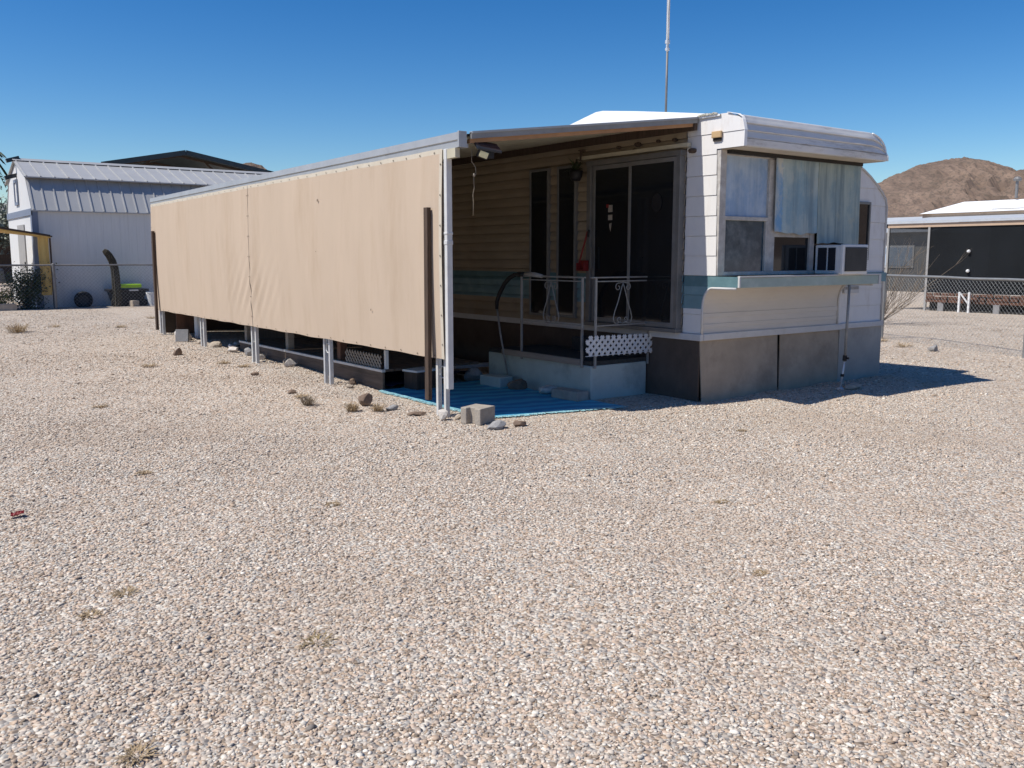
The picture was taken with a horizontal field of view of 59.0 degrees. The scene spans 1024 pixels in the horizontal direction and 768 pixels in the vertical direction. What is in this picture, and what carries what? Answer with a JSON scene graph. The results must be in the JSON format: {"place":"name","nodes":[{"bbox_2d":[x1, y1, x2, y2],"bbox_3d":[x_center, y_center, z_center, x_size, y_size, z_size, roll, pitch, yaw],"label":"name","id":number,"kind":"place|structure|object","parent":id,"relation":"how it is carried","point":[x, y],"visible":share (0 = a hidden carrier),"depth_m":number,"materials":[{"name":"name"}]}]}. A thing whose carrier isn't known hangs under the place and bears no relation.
{"place":"outdoors","nodes":[
{"label":"outdoors","id":0,"kind":"place"},
{"bbox_2d":[0,269,5,283],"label":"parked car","id":1,"kind":"object","parent":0,"point":[2,273],"visible":0.76,"depth_m":28.15,"materials":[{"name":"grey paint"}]},
{"bbox_2d":[74,291,92,306],"bbox_3d":[-10.852,-2.130,22.915,0.440,0.440,0.150,-6,10,-36],"label":"spare wheel","id":2,"kind":"object","parent":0,"point":[83,299],"visible":0.77,"depth_m":22.87,"materials":[{"name":"rubber"}]},
{"bbox_2d":[129,300,138,306],"bbox_3d":[-9.689,-2.060,23.208,0.160,0.170,0.200,5,9,30],"label":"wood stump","id":3,"kind":"object","parent":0,"point":[131,302],"visible":0.94,"depth_m":23.14,"materials":[{"name":"beige wood"}]},
{"bbox_2d":[243,162,266,169],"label":"hill","id":4,"kind":"structure","parent":0,"point":[255,165],"depth_m":562.93,"materials":[{"name":"brown stone"}]},
{"bbox_2d":[0,283,1023,767],"bbox_3d":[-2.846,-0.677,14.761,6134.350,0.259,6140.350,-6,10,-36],"label":"ground","id":5,"kind":"structure","parent":0,"point":[370,423],"depth_m":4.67,"materials":[{"name":"beige gravel"}]},
{"bbox_2d":[0,152,7,187],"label":"palm tree","id":6,"kind":"object","parent":5,"relation":"on","point":[1,167],"visible":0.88,"depth_m":34.52,"materials":[{"name":"green plant"}]},
{"bbox_2d":[0,186,10,256],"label":"desert tree","id":7,"kind":"object","parent":5,"relation":"on","point":[4,237],"visible":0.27,"depth_m":39.72,"materials":[{"name":"green plant"}]},
{"bbox_2d":[0,203,12,281],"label":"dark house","id":8,"kind":"structure","parent":5,"relation":"on","point":[5,258],"depth_m":43.74,"materials":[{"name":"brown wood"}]},
{"bbox_2d":[0,303,16,310],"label":"edging block","id":9,"kind":"structure","parent":5,"relation":"on","point":[9,307],"depth_m":21.24,"materials":[{"name":"concrete"}]},
{"bbox_2d":[0,289,19,303],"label":"bush","id":10,"kind":"object","parent":5,"relation":"on","point":[3,299],"visible":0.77,"depth_m":21.65,"materials":[{"name":"green plant"}]},
{"bbox_2d":[10,510,23,515],"bbox_3d":[-2.878,0.753,5.264,0.081,0.030,0.051,-6,10,-36],"label":"red scrap","id":11,"kind":"object","parent":5,"relation":"on","point":[17,513],"visible":1,"depth_m":5.26,"materials":[{"name":"plastic"}]},
{"bbox_2d":[2,322,32,332],"bbox_3d":[-8.588,-0.996,15.697,0.686,0.212,0.704,-6,10,-36],"label":"dry weed","id":12,"kind":"object","parent":5,"relation":"on","point":[16,329],"visible":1,"depth_m":15.63,"materials":[{"name":"beige plant"}]},
{"bbox_2d":[0,227,54,308],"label":"yellow awning","id":13,"kind":"object","parent":5,"relation":"on","point":[44,246],"visible":0.94,"depth_m":22.01,"materials":[{"name":"fabric"}]},
{"bbox_2d":[1,261,59,309],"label":"bush","id":14,"kind":"object","parent":5,"relation":"on","point":[32,284],"visible":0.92,"depth_m":21.84,"materials":[{"name":"green plant"}]},
{"bbox_2d":[0,263,153,309],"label":"chain link fence","id":15,"kind":"object","parent":5,"relation":"on","point":[53,265],"visible":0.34,"depth_m":22.01,"materials":[{"name":"metal"}]},
{"bbox_2d":[76,608,100,620],"bbox_3d":[-1.784,0.973,3.826,0.127,0.028,0.133,-6,10,-36],"label":"dry weed","id":16,"kind":"object","parent":5,"relation":"on","point":[92,611],"visible":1,"depth_m":3.84,"materials":[{"name":"beige plant"}]},
{"bbox_2d":[91,404,108,407],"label":"dry weed","id":17,"kind":"object","parent":5,"relation":"on","point":[100,406],"visible":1,"depth_m":8.93,"materials":[{"name":"beige plant"}]},
{"bbox_2d":[102,248,122,306],"bbox_3d":[-10.143,-2.667,22.989,0.487,1.589,0.307,-6,10,-36],"label":"cactus","id":18,"kind":"object","parent":5,"relation":"on","point":[109,256],"visible":0.91,"depth_m":22.98,"materials":[{"name":"plant"}]},
{"bbox_2d":[109,584,142,598],"bbox_3d":[-1.743,0.936,4.079,0.137,0.033,0.157,5,10,32],"label":"dry weed","id":19,"kind":"object","parent":5,"relation":"on","point":[124,590],"visible":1,"depth_m":4.09,"materials":[{"name":"beige plant"}]},
{"bbox_2d":[104,288,148,305],"bbox_3d":[-9.975,-2.233,23.462,0.990,0.470,0.475,-6,10,-36],"label":"storage tote","id":20,"kind":"object","parent":5,"relation":"on","point":[137,293],"visible":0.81,"depth_m":23.35,"materials":[{"name":"black plastic"}]},
{"bbox_2d":[121,284,141,287],"bbox_3d":[-9.926,-2.541,23.428,0.560,0.100,0.360,-7,10,-39],"label":"lime lid","id":21,"kind":"object","parent":20,"relation":"on","point":[132,286],"visible":0.71,"depth_m":23.30,"materials":[{"name":"plastic"}]},
{"bbox_2d":[112,737,159,767],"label":"dry weed","id":22,"kind":"object","parent":5,"relation":"on","point":[138,748],"visible":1,"depth_m":2.77,"materials":[{"name":"beige plant"}]},
{"bbox_2d":[4,156,269,307],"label":"barn shed","id":23,"kind":"structure","parent":5,"relation":"on","point":[84,212],"depth_m":23.41,"materials":[{"name":"white metal"}]},
{"bbox_2d":[13,179,18,205],"bbox_3d":[-13.017,-5.025,23.749,0.037,0.660,0.500,-6,10,-36],"label":"window frame","id":24,"kind":"structure","parent":23,"relation":"in","point":[15,183],"depth_m":23.75,"materials":[{"name":"white metal"}]},
{"bbox_2d":[17,225,27,288],"bbox_3d":[-12.842,-3.159,23.767,0.046,2.000,1.000,-6,10,-36],"label":"door","id":25,"kind":"structure","parent":23,"relation":"in","point":[21,238],"depth_m":23.63,"materials":[{"name":"grey"}]},
{"bbox_2d":[136,469,152,474],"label":"dry weed","id":26,"kind":"object","parent":5,"relation":"on","point":[143,472],"visible":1,"depth_m":6.25,"materials":[{"name":"beige plant"}]},
{"bbox_2d":[145,292,153,305],"bbox_3d":[-9.361,-2.212,23.621,0.370,0.365,0.370,-6,10,-36],"label":"white bucket","id":27,"kind":"object","parent":5,"relation":"on","point":[151,300],"visible":0.42,"depth_m":23.48,"materials":[{"name":"plastic"}]},
{"bbox_2d":[173,348,181,355],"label":"rock","id":28,"kind":"object","parent":5,"relation":"on","point":[177,351],"visible":0.99,"depth_m":12.90,"materials":[{"name":"brown stone"}]},
{"bbox_2d":[175,329,188,341],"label":"concrete block","id":29,"kind":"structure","parent":5,"relation":"on","point":[181,335],"depth_m":14.71,"materials":[{"name":"concrete"}]},
{"bbox_2d":[176,313,194,332],"bbox_3d":[-5.647,-1.263,15.890,0.500,0.850,0.030,-6,10,-36],"label":"plywood sheet","id":30,"kind":"object","parent":5,"relation":"on","point":[183,321],"depth_m":15.84,"materials":[{"name":"brown wood"}]},
{"bbox_2d":[101,150,273,171],"bbox_3d":[-13.324,-5.890,34.330,5.830,5.049,8.230,-6,10,-36],"label":"carport","id":31,"kind":"object","parent":5,"relation":"on","point":[186,159],"visible":0.15,"depth_m":31.67,"materials":[{"name":"black metal"}]},
{"bbox_2d":[194,316,200,337],"bbox_3d":[-5.266,-1.072,15.215,0.150,0.638,0.146,-6,10,-36],"label":"white pipe","id":32,"kind":"object","parent":5,"relation":"on","point":[197,326],"visible":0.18,"depth_m":15.16,"materials":[{"name":"plastic"}]},
{"bbox_2d":[165,311,243,332],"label":"plywood wall","id":33,"kind":"structure","parent":5,"relation":"on","point":[170,322],"depth_m":16.38,"materials":[{"name":"brown wood"}]},
{"bbox_2d":[208,341,221,347],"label":"rock","id":34,"kind":"object","parent":5,"relation":"on","point":[215,344],"visible":0.99,"depth_m":13.92,"materials":[{"name":"beige stone"}]},
{"bbox_2d":[228,347,237,351],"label":"rock","id":35,"kind":"object","parent":5,"relation":"on","point":[232,349],"visible":1,"depth_m":13.39,"materials":[{"name":"white stone"}]},
{"bbox_2d":[244,347,251,355],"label":"rock","id":36,"kind":"object","parent":5,"relation":"on","point":[248,351],"visible":0.83,"depth_m":13.03,"materials":[{"name":"grey stone"}]},
{"bbox_2d":[260,354,265,359],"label":"rock","id":37,"kind":"object","parent":5,"relation":"on","point":[262,356],"visible":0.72,"depth_m":12.69,"materials":[{"name":"grey stone"}]},
{"bbox_2d":[258,327,284,338],"bbox_3d":[-3.927,-1.121,14.710,0.040,1.100,1.390,-6,10,-36],"label":"dark board","id":38,"kind":"object","parent":5,"relation":"on","point":[264,333],"depth_m":14.75,"materials":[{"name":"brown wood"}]},
{"bbox_2d":[284,359,296,366],"bbox_3d":[-2.908,-0.275,11.879,0.204,0.122,0.111,-6,10,-36],"label":"rock","id":39,"kind":"object","parent":5,"relation":"on","point":[290,362],"visible":0.99,"depth_m":11.83,"materials":[{"name":"grey stone"}]},
{"bbox_2d":[289,392,309,397],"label":"dry weed","id":40,"kind":"object","parent":5,"relation":"on","point":[300,395],"visible":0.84,"depth_m":9.67,"materials":[{"name":"beige plant"}]},
{"bbox_2d":[297,394,316,405],"bbox_3d":[-2.051,0.164,9.109,0.260,0.114,0.281,-6,10,-36],"label":"dry weed","id":41,"kind":"object","parent":5,"relation":"on","point":[307,401],"visible":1,"depth_m":9.10,"materials":[{"name":"beige plant"}]},
{"bbox_2d":[294,628,341,649],"bbox_3d":[-0.768,1.012,3.593,0.187,0.032,0.210,0,8,2],"label":"dry weed","id":42,"kind":"object","parent":5,"relation":"on","point":[317,637],"visible":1,"depth_m":3.60,"materials":[{"name":"beige plant"}]},
{"bbox_2d":[325,500,340,506],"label":"dry weed","id":43,"kind":"object","parent":5,"relation":"on","point":[328,503],"visible":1,"depth_m":5.46,"materials":[{"name":"beige plant"}]},
{"bbox_2d":[343,401,359,411],"bbox_3d":[-1.549,0.221,8.787,0.259,0.101,0.258,-6,10,-36],"label":"dry weed","id":44,"kind":"object","parent":5,"relation":"on","point":[350,407],"visible":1,"depth_m":8.76,"materials":[{"name":"beige plant"}]},
{"bbox_2d":[349,378,355,383],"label":"rock","id":45,"kind":"object","parent":5,"relation":"on","point":[352,381],"visible":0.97,"depth_m":10.51,"materials":[{"name":"brown stone"}]},
{"bbox_2d":[239,325,478,389],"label":"wooden deck","id":46,"kind":"structure","parent":5,"relation":"on","point":[306,352],"depth_m":11.57,"materials":[{"name":"grey wood"}]},
{"bbox_2d":[345,348,381,367],"bbox_3d":[-1.742,-0.299,10.559,0.012,0.168,0.898,-6,10,-36],"label":"lattice strip","id":47,"kind":"object","parent":46,"relation":"on","point":[363,361],"visible":1,"depth_m":10.54,"materials":[{"name":"white plastic"}]},
{"bbox_2d":[358,393,372,405],"bbox_3d":[-1.481,0.164,9.125,0.137,0.152,0.104,-6,10,-36],"label":"rock","id":48,"kind":"object","parent":5,"relation":"on","point":[366,399],"visible":0.99,"depth_m":9.09,"materials":[{"name":"brown stone"}]},
{"bbox_2d":[371,402,387,411],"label":"dry weed","id":49,"kind":"object","parent":5,"relation":"on","point":[377,408],"visible":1,"depth_m":8.76,"materials":[{"name":"beige plant"}]},
{"bbox_2d":[385,405,397,409],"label":"rock","id":50,"kind":"object","parent":5,"relation":"on","point":[392,407],"visible":1,"depth_m":8.85,"materials":[{"name":"grey stone"}]},
{"bbox_2d":[406,411,425,415],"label":"rock","id":51,"kind":"object","parent":5,"relation":"on","point":[418,413],"visible":1,"depth_m":8.59,"materials":[{"name":"brown stone"}]},
{"bbox_2d":[150,117,698,416],"bbox_3d":[-2.182,-1.693,12.502,2.663,2.920,10.054,-6,10,-36],"label":"patio awning","id":52,"kind":"object","parent":5,"relation":"on","point":[458,147],"visible":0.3,"depth_m":8.88,"materials":[{"name":"metal"}]},
{"bbox_2d":[150,185,252,325],"bbox_3d":[-4.850,-1.946,13.821,0.026,1.858,4.555,-6,10,-36],"label":"shade screen","id":53,"kind":"object","parent":52,"relation":"attached to","point":[202,256],"visible":0.99,"depth_m":13.43,"materials":[{"name":"beige fabric"}]},
{"bbox_2d":[151,231,158,329],"bbox_3d":[-6.107,-1.765,15.480,0.054,1.680,0.064,-6,10,-36],"label":"wooden batten","id":54,"kind":"object","parent":53,"relation":"attached to","point":[154,279],"visible":1,"depth_m":15.46,"materials":[{"name":"brown wood"}]},
{"bbox_2d":[248,149,443,358],"bbox_3d":[-2.058,-1.430,10.104,0.028,1.900,4.770,-6,10,-36],"label":"shade screen","id":55,"kind":"object","parent":52,"relation":"attached to","point":[336,254],"visible":0.99,"depth_m":9.63,"materials":[{"name":"beige fabric"}]},
{"bbox_2d":[423,207,431,399],"bbox_3d":[-0.781,-0.733,8.399,0.055,1.780,0.064,-6,10,-36],"label":"wooden batten","id":56,"kind":"object","parent":55,"relation":"attached to","point":[427,303],"visible":1,"depth_m":8.38,"materials":[{"name":"brown wood"}]},
{"bbox_2d":[474,142,501,159],"bbox_3d":[-0.226,-2.081,8.050,0.248,0.179,0.158,-4,9,-28],"label":"solar floodlight","id":57,"kind":"object","parent":52,"relation":"attached to","point":[486,150],"visible":1,"depth_m":8.00,"materials":[{"name":"black plastic"}]},
{"bbox_2d":[385,370,466,386],"bbox_3d":[-1.514,-0.199,11.499,1.300,0.113,2.200,-6,10,-36],"label":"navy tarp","id":58,"kind":"object","parent":5,"relation":"on","point":[392,378],"visible":0.14,"depth_m":10.93,"materials":[{"name":"blue plastic"}]},
{"bbox_2d":[438,409,447,420],"bbox_3d":[-0.631,0.294,8.373,0.092,0.116,0.106,-6,10,-36],"label":"rock","id":59,"kind":"object","parent":5,"relation":"on","point":[442,413],"visible":1,"depth_m":8.34,"materials":[{"name":"white stone"}]},
{"bbox_2d":[442,362,488,372],"bbox_3d":[-0.486,-0.193,11.710,1.250,0.142,0.115,-5,9,-29],"label":"white plank","id":60,"kind":"object","parent":5,"relation":"on","point":[484,364],"visible":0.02,"depth_m":11.64,"materials":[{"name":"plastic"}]},
{"bbox_2d":[464,367,482,380],"bbox_3d":[-0.444,-0.119,10.960,0.210,0.182,0.225,4,9,28],"label":"rock","id":61,"kind":"object","parent":5,"relation":"on","point":[472,373],"visible":0.88,"depth_m":10.89,"materials":[{"name":"grey stone"}]},
{"bbox_2d":[461,404,494,425],"bbox_3d":[-0.310,0.278,8.241,0.220,0.150,0.240,5,10,32],"label":"concrete block","id":62,"kind":"object","parent":5,"relation":"on","point":[479,414],"depth_m":8.18,"materials":[{"name":"grey concrete"}]},
{"bbox_2d":[487,420,505,429],"bbox_3d":[-0.133,0.364,7.948,0.120,0.084,0.197,7,11,42],"label":"rock","id":63,"kind":"object","parent":5,"relation":"on","point":[497,424],"visible":0.99,"depth_m":7.91,"materials":[{"name":"white stone"}]},
{"bbox_2d":[379,380,626,417],"bbox_3d":[-0.193,0.150,9.560,1.549,0.013,2.485,-6,10,-36],"label":"patio rug","id":64,"kind":"object","parent":5,"relation":"on","point":[506,401],"visible":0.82,"depth_m":9.40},
{"bbox_2d":[402,367,435,389],"bbox_3d":[-1.043,-0.063,10.286,0.250,0.224,0.330,7,11,41],"label":"storage box","id":65,"kind":"object","parent":64,"relation":"on","point":[414,378],"visible":0.73,"depth_m":10.18,"materials":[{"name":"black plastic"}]},
{"bbox_2d":[480,373,512,387],"bbox_3d":[-0.184,-0.040,10.495,0.200,0.120,0.360,-7,11,-42],"label":"paving block","id":66,"kind":"object","parent":64,"relation":"on","point":[495,380],"depth_m":10.39,"materials":[{"name":"grey concrete"}]},
{"bbox_2d":[507,378,526,389],"bbox_3d":[0.069,0.009,10.172,0.163,0.149,0.238,7,10,39],"label":"rock","id":67,"kind":"object","parent":64,"relation":"on","point":[519,384],"visible":0.97,"depth_m":10.11,"materials":[{"name":"brown stone"}]},
{"bbox_2d":[539,385,556,393],"bbox_3d":[0.400,0.069,9.853,0.247,0.110,0.143,-6,10,-36],"label":"rock","id":68,"kind":"object","parent":64,"relation":"on","point":[545,389],"visible":0.85,"depth_m":9.80,"materials":[{"name":"grey stone"}]},
{"bbox_2d":[551,387,587,401],"bbox_3d":[0.607,0.107,9.511,0.170,0.100,0.400,-7,10,-40],"label":"paving block","id":69,"kind":"object","parent":64,"relation":"on","point":[572,394],"depth_m":9.42,"materials":[{"name":"concrete"}]},
{"bbox_2d":[513,420,525,426],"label":"rock","id":70,"kind":"object","parent":5,"relation":"on","point":[516,423],"visible":1,"depth_m":8.04,"materials":[{"name":"brown stone"}]},
{"bbox_2d":[489,336,645,399],"bbox_3d":[0.582,-0.223,10.465,0.855,0.610,1.860,-6,10,-36],"label":"porch step","id":71,"kind":"object","parent":5,"relation":"on","point":[537,366],"visible":0.81,"depth_m":9.94,"materials":[{"name":"grey concrete"}]},
{"bbox_2d":[495,272,648,373],"bbox_3d":[0.691,-0.680,10.341,0.991,1.196,1.715,-6,10,-36],"label":"porch railing","id":72,"kind":"object","parent":71,"relation":"attached to","point":[521,275],"visible":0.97,"depth_m":9.80,"materials":[{"name":"grey metal"}]},
{"bbox_2d":[585,334,651,356],"bbox_3d":[1.184,-0.420,9.650,1.061,0.241,0.018,-6,10,-36],"label":"lattice strip","id":73,"kind":"object","parent":72,"relation":"attached to","point":[618,344],"visible":0.89,"depth_m":9.61,"materials":[{"name":"white plastic"}]},
{"bbox_2d":[441,111,888,401],"bbox_3d":[0.318,-2.019,14.059,3.449,3.182,10.793,-6,10,-36],"label":"trailer home","id":74,"kind":"object","parent":5,"relation":"on","point":[716,228],"visible":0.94,"depth_m":10.01,"materials":[{"name":"white metal"}]},
{"bbox_2d":[529,168,551,315],"bbox_3d":[0.351,-1.757,11.283,0.055,1.800,0.380,-6,10,-36],"label":"window frame","id":75,"kind":"structure","parent":74,"relation":"in","point":[540,185],"depth_m":11.26,"materials":[{"name":"metal"}]},
{"bbox_2d":[556,165,578,317],"bbox_3d":[0.664,-1.698,10.866,0.055,1.800,0.350,-6,10,-36],"label":"window frame","id":76,"kind":"structure","parent":74,"relation":"in","point":[567,222],"depth_m":10.85,"materials":[{"name":"metal"}]},
{"bbox_2d":[567,150,585,180],"bbox_3d":[0.739,-2.528,10.465,0.285,0.355,0.357,-6,10,-36],"label":"hanging planter","id":77,"kind":"object","parent":74,"relation":"hanging from","point":[575,173],"visible":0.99,"depth_m":10.42,"materials":[{"name":"black plastic"}]},
{"bbox_2d":[576,230,589,270],"bbox_3d":[0.824,-1.552,10.501,0.077,0.473,0.173,-6,10,-36],"label":"dustpan","id":78,"kind":"object","parent":74,"relation":"attached to","point":[582,265],"visible":1,"depth_m":10.51,"materials":[{"name":"red plastic"}]},
{"bbox_2d":[584,150,686,332],"bbox_3d":[1.317,-1.547,9.959,0.125,1.875,1.465,-6,10,-36],"label":"patio door","id":79,"kind":"structure","parent":74,"relation":"in","point":[635,212],"depth_m":9.85,"materials":[{"name":"glass"}]},
{"bbox_2d":[665,0,669,111],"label":"antenna mast","id":80,"kind":"object","parent":74,"relation":"attached to","point":[667,43],"visible":0.7,"depth_m":10.97,"materials":[{"name":"metal"}]},
{"bbox_2d":[714,149,840,275],"bbox_3d":[3.023,-1.809,9.766,2.440,1.242,0.070,-6,10,-36],"label":"window frame","id":81,"kind":"structure","parent":74,"relation":"in","point":[747,243],"depth_m":9.38,"materials":[{"name":"silver metal"}]},
{"bbox_2d":[774,158,818,234],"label":"window cover","id":82,"kind":"structure","parent":74,"relation":"in","point":[796,192],"depth_m":9.68,"materials":[{"name":"fabric"}]},
{"bbox_2d":[817,162,860,243],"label":"window cover","id":83,"kind":"structure","parent":74,"relation":"in","point":[838,184],"depth_m":10.13,"materials":[{"name":"white fabric"}]},
{"bbox_2d":[815,244,867,273],"bbox_3d":[3.650,-1.380,10.017,0.474,0.322,0.375,-6,10,-36],"label":"air conditioner","id":84,"kind":"object","parent":74,"relation":"on","point":[843,259],"visible":1,"depth_m":9.87,"materials":[{"name":"white plastic"}]},
{"bbox_2d":[858,201,871,257],"bbox_3d":[4.168,-1.828,10.815,0.340,0.690,0.035,-6,10,-36],"label":"window frame","id":85,"kind":"structure","parent":74,"relation":"in","point":[865,207],"depth_m":10.85,"materials":[{"name":"metal"}]},
{"bbox_2d":[714,497,728,503],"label":"dry weed","id":86,"kind":"object","parent":5,"relation":"on","point":[719,501],"visible":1,"depth_m":5.62,"materials":[{"name":"beige plant"}]},
{"bbox_2d":[751,569,768,575],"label":"dry weed","id":87,"kind":"object","parent":5,"relation":"on","point":[763,572],"visible":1,"depth_m":4.29,"materials":[{"name":"beige plant"}]},
{"bbox_2d":[836,285,850,388],"bbox_3d":[3.700,-0.516,10.088,0.100,1.176,0.123,-6,10,-36],"label":"support pole","id":88,"kind":"object","parent":5,"relation":"on","point":[845,358],"visible":1,"depth_m":10.08,"materials":[{"name":"grey metal"}]},
{"bbox_2d":[844,383,861,388],"bbox_3d":[3.840,0.025,10.178,0.158,0.066,0.255,6,10,35],"label":"rock","id":89,"kind":"object","parent":5,"relation":"on","point":[852,385],"visible":1,"depth_m":10.11,"materials":[{"name":"grey stone"}]},
{"bbox_2d":[895,341,916,346],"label":"dry weed","id":90,"kind":"object","parent":5,"relation":"on","point":[900,345],"visible":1,"depth_m":15.16,"materials":[{"name":"beige plant"}]},
{"bbox_2d":[884,240,970,319],"bbox_3d":[8.346,-2.342,19.945,2.746,2.152,2.864,-6,10,-36],"label":"bare bush","id":91,"kind":"object","parent":5,"relation":"on","point":[887,309],"visible":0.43,"depth_m":19.90,"materials":[{"name":"brown plant"}]},
{"bbox_2d":[927,345,937,350],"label":"rock","id":92,"kind":"object","parent":5,"relation":"on","point":[933,348],"visible":0.99,"depth_m":14.27,"materials":[{"name":"grey stone"}]},
{"bbox_2d":[881,273,1023,357],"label":"chain link fence","id":93,"kind":"object","parent":5,"relation":"on","point":[948,278],"visible":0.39,"depth_m":14.86,"materials":[{"name":"metal"}]},
{"bbox_2d":[885,177,1023,314],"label":"neighbour trailer","id":94,"kind":"object","parent":5,"relation":"on","point":[992,239],"visible":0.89,"depth_m":24.51,"materials":[{"name":"grey metal"}]},
{"bbox_2d":[957,292,970,312],"bbox_3d":[12.047,-2.164,24.122,0.050,0.570,0.310,-6,10,-36],"label":"white trestle","id":95,"kind":"object","parent":5,"relation":"on","point":[966,301],"visible":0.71,"depth_m":24.07,"materials":[{"name":"plastic"}]},
{"bbox_2d":[0,0,1023,202],"label":"sky","id":96,"kind":"structure","parent":0,"point":[275,85],"materials":[{"name":"blue"}]},
{"bbox_2d":[884,217,978,271],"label":"grey house","id":97,"kind":"structure","parent":0,"point":[898,218],"depth_m":41.77,"materials":[{"name":"white metal"}]},
{"bbox_2d":[877,157,1023,217],"bbox_3d":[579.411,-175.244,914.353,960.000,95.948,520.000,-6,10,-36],"label":"hill","id":98,"kind":"structure","parent":0,"point":[917,191],"depth_m":689.50,"materials":[{"name":"brown stone"}]}
]}

